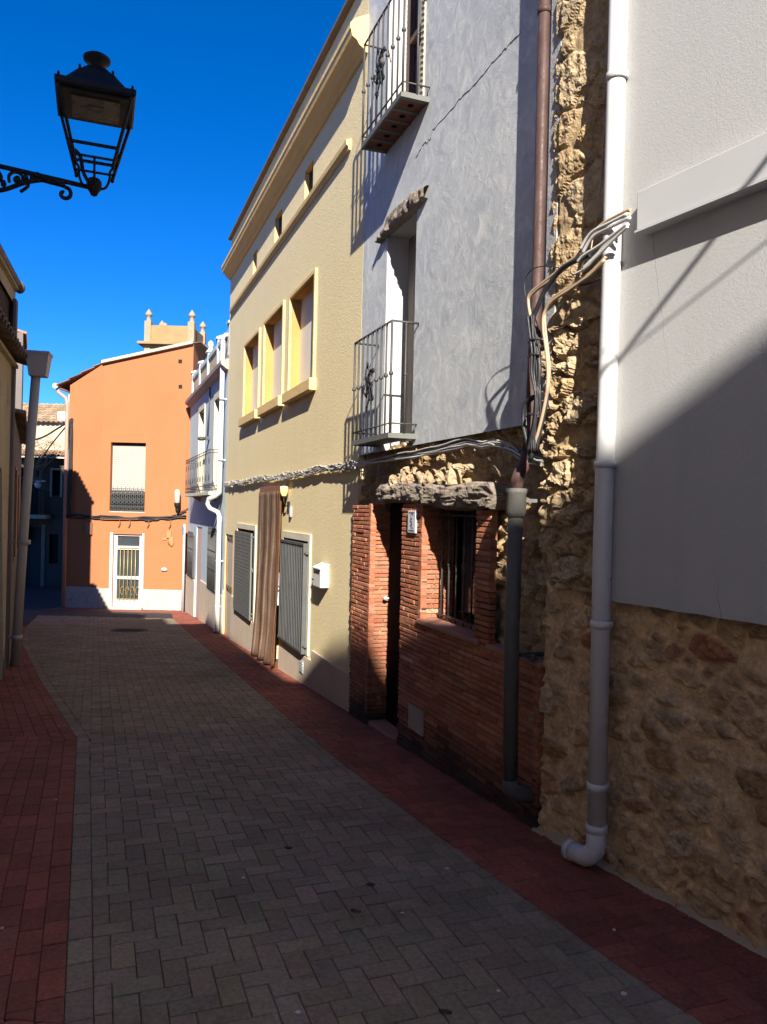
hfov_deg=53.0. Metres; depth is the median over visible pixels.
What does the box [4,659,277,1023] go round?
ground
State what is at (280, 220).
window
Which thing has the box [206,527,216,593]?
window
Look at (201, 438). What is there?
wall lantern
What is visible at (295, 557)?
window
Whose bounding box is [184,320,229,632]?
blue house
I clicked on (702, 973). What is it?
pavement
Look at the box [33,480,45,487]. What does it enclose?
plant pot
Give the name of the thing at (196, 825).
road
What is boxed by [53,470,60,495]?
window
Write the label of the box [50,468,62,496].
window frame
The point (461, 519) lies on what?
window
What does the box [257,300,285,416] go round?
window
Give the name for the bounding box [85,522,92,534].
junction box
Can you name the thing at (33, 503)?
window
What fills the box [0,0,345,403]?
sky
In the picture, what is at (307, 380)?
window
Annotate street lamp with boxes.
[0,51,135,199]
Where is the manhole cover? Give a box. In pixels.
[110,628,147,631]
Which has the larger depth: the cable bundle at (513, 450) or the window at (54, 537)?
the window at (54, 537)
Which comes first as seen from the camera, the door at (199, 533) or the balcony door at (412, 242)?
the balcony door at (412, 242)
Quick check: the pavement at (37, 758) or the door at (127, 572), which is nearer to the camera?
the pavement at (37, 758)
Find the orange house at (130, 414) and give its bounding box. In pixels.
[52,340,207,610]
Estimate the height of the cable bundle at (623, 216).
1.132 m
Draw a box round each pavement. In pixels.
[0,627,76,1023]
[52,607,766,1023]
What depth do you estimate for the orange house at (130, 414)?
21.30 m
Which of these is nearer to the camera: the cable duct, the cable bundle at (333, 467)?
the cable duct
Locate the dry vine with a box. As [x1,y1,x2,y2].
[21,437,60,483]
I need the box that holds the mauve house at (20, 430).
[8,329,27,664]
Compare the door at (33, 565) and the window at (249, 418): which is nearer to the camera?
the window at (249, 418)
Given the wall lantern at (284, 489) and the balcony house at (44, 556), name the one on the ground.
the balcony house at (44, 556)
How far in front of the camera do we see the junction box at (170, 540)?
21.25 m
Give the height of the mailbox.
0.258 m
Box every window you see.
[21,468,38,513]
[50,534,57,562]
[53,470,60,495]
[109,443,145,512]
[187,531,194,578]
[197,402,205,492]
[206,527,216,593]
[212,390,219,487]
[233,523,256,622]
[238,328,260,426]
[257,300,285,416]
[277,531,311,656]
[279,215,281,235]
[282,268,317,404]
[309,169,312,192]
[406,0,421,94]
[452,510,477,623]
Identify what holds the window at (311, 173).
in the yellow house at (292, 268)
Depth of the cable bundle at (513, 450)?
5.29 m
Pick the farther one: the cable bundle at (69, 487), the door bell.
the cable bundle at (69, 487)
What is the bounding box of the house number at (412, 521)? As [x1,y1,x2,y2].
[408,511,416,532]
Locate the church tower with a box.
[137,309,205,350]
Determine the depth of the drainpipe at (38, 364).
10.03 m
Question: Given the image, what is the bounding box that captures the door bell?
[277,578,278,604]
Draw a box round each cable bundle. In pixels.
[66,419,187,527]
[224,460,356,487]
[350,438,542,466]
[521,253,600,459]
[527,208,631,444]
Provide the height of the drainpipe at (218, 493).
5.957 m
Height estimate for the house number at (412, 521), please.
0.175 m
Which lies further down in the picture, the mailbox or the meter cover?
the meter cover
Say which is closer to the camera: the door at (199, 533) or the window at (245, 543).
the window at (245, 543)
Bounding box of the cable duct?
[634,132,766,235]
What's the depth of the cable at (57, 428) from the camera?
23.32 m
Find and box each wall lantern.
[174,489,179,513]
[197,387,210,440]
[280,482,289,510]
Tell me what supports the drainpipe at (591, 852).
attached to the white house at (686, 817)
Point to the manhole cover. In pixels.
(128, 630)
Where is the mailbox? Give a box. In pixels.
[312,562,329,587]
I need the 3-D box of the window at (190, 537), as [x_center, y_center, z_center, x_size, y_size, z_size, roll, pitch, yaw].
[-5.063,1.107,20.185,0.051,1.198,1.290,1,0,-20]
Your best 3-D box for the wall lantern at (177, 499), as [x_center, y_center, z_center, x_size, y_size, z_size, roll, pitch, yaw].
[-5.655,-0.271,21.150,0.170,0.700,0.310,1,0,0]
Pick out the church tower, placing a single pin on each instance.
(162, 334)
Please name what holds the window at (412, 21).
in the grey house at (448, 144)
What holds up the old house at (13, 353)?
on the ground
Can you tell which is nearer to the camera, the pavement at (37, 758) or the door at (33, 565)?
the pavement at (37, 758)
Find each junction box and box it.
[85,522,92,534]
[162,531,173,546]
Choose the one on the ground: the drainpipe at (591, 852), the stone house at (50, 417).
the stone house at (50, 417)
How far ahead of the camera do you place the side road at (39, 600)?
20.43 m
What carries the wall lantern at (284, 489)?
attached to the yellow house at (292, 268)
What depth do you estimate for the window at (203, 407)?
19.09 m
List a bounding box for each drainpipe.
[8,350,52,665]
[205,333,227,632]
[502,488,544,802]
[510,0,551,487]
[561,0,628,866]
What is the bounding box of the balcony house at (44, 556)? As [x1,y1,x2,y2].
[20,449,63,586]
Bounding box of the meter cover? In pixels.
[408,703,423,736]
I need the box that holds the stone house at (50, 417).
[22,403,64,449]
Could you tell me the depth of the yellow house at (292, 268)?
9.36 m
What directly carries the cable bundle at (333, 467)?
attached to the yellow house at (292, 268)
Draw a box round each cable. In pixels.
[21,418,72,477]
[589,110,605,259]
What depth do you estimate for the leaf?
2.62 m
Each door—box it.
[25,527,41,585]
[113,534,141,606]
[196,527,201,618]
[224,534,232,635]
[383,503,409,727]
[405,235,415,441]
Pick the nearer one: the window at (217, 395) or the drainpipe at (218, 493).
the drainpipe at (218, 493)
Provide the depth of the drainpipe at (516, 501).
4.27 m
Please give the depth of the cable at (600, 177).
3.84 m
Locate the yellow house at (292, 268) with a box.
[221,0,389,711]
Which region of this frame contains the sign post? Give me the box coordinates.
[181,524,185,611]
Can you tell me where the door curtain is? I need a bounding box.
[251,486,281,667]
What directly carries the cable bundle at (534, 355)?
attached to the white house at (686, 817)
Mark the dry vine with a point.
(38, 468)
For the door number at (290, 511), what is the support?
attached to the yellow house at (292, 268)
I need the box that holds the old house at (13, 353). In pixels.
[0,243,27,679]
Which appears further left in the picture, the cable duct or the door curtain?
the door curtain
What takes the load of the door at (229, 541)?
in the yellow house at (292, 268)
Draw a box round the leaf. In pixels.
[439,1008,451,1013]
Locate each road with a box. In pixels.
[22,586,172,626]
[22,615,701,1023]
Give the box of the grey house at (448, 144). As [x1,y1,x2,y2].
[349,0,562,827]
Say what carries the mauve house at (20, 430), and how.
on the ground
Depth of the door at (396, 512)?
6.84 m
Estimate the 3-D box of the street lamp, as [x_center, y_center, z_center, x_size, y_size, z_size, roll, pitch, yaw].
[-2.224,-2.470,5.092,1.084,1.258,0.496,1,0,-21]
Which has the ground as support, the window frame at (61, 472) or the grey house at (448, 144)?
the grey house at (448, 144)
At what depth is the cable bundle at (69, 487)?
21.32 m
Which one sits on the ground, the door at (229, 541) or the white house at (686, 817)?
the white house at (686, 817)
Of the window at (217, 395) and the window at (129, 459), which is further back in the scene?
the window at (129, 459)
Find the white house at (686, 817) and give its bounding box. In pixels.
[531,0,766,957]
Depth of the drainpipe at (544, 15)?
4.33 m
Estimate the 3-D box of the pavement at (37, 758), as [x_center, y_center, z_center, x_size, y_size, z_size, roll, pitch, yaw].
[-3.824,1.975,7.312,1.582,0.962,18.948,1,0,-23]
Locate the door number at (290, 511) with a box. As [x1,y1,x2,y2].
[289,506,291,516]
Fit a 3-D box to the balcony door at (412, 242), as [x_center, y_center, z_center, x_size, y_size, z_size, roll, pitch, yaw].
[0.335,-1.485,6.598,0.025,1.900,0.650,1,0,-21]

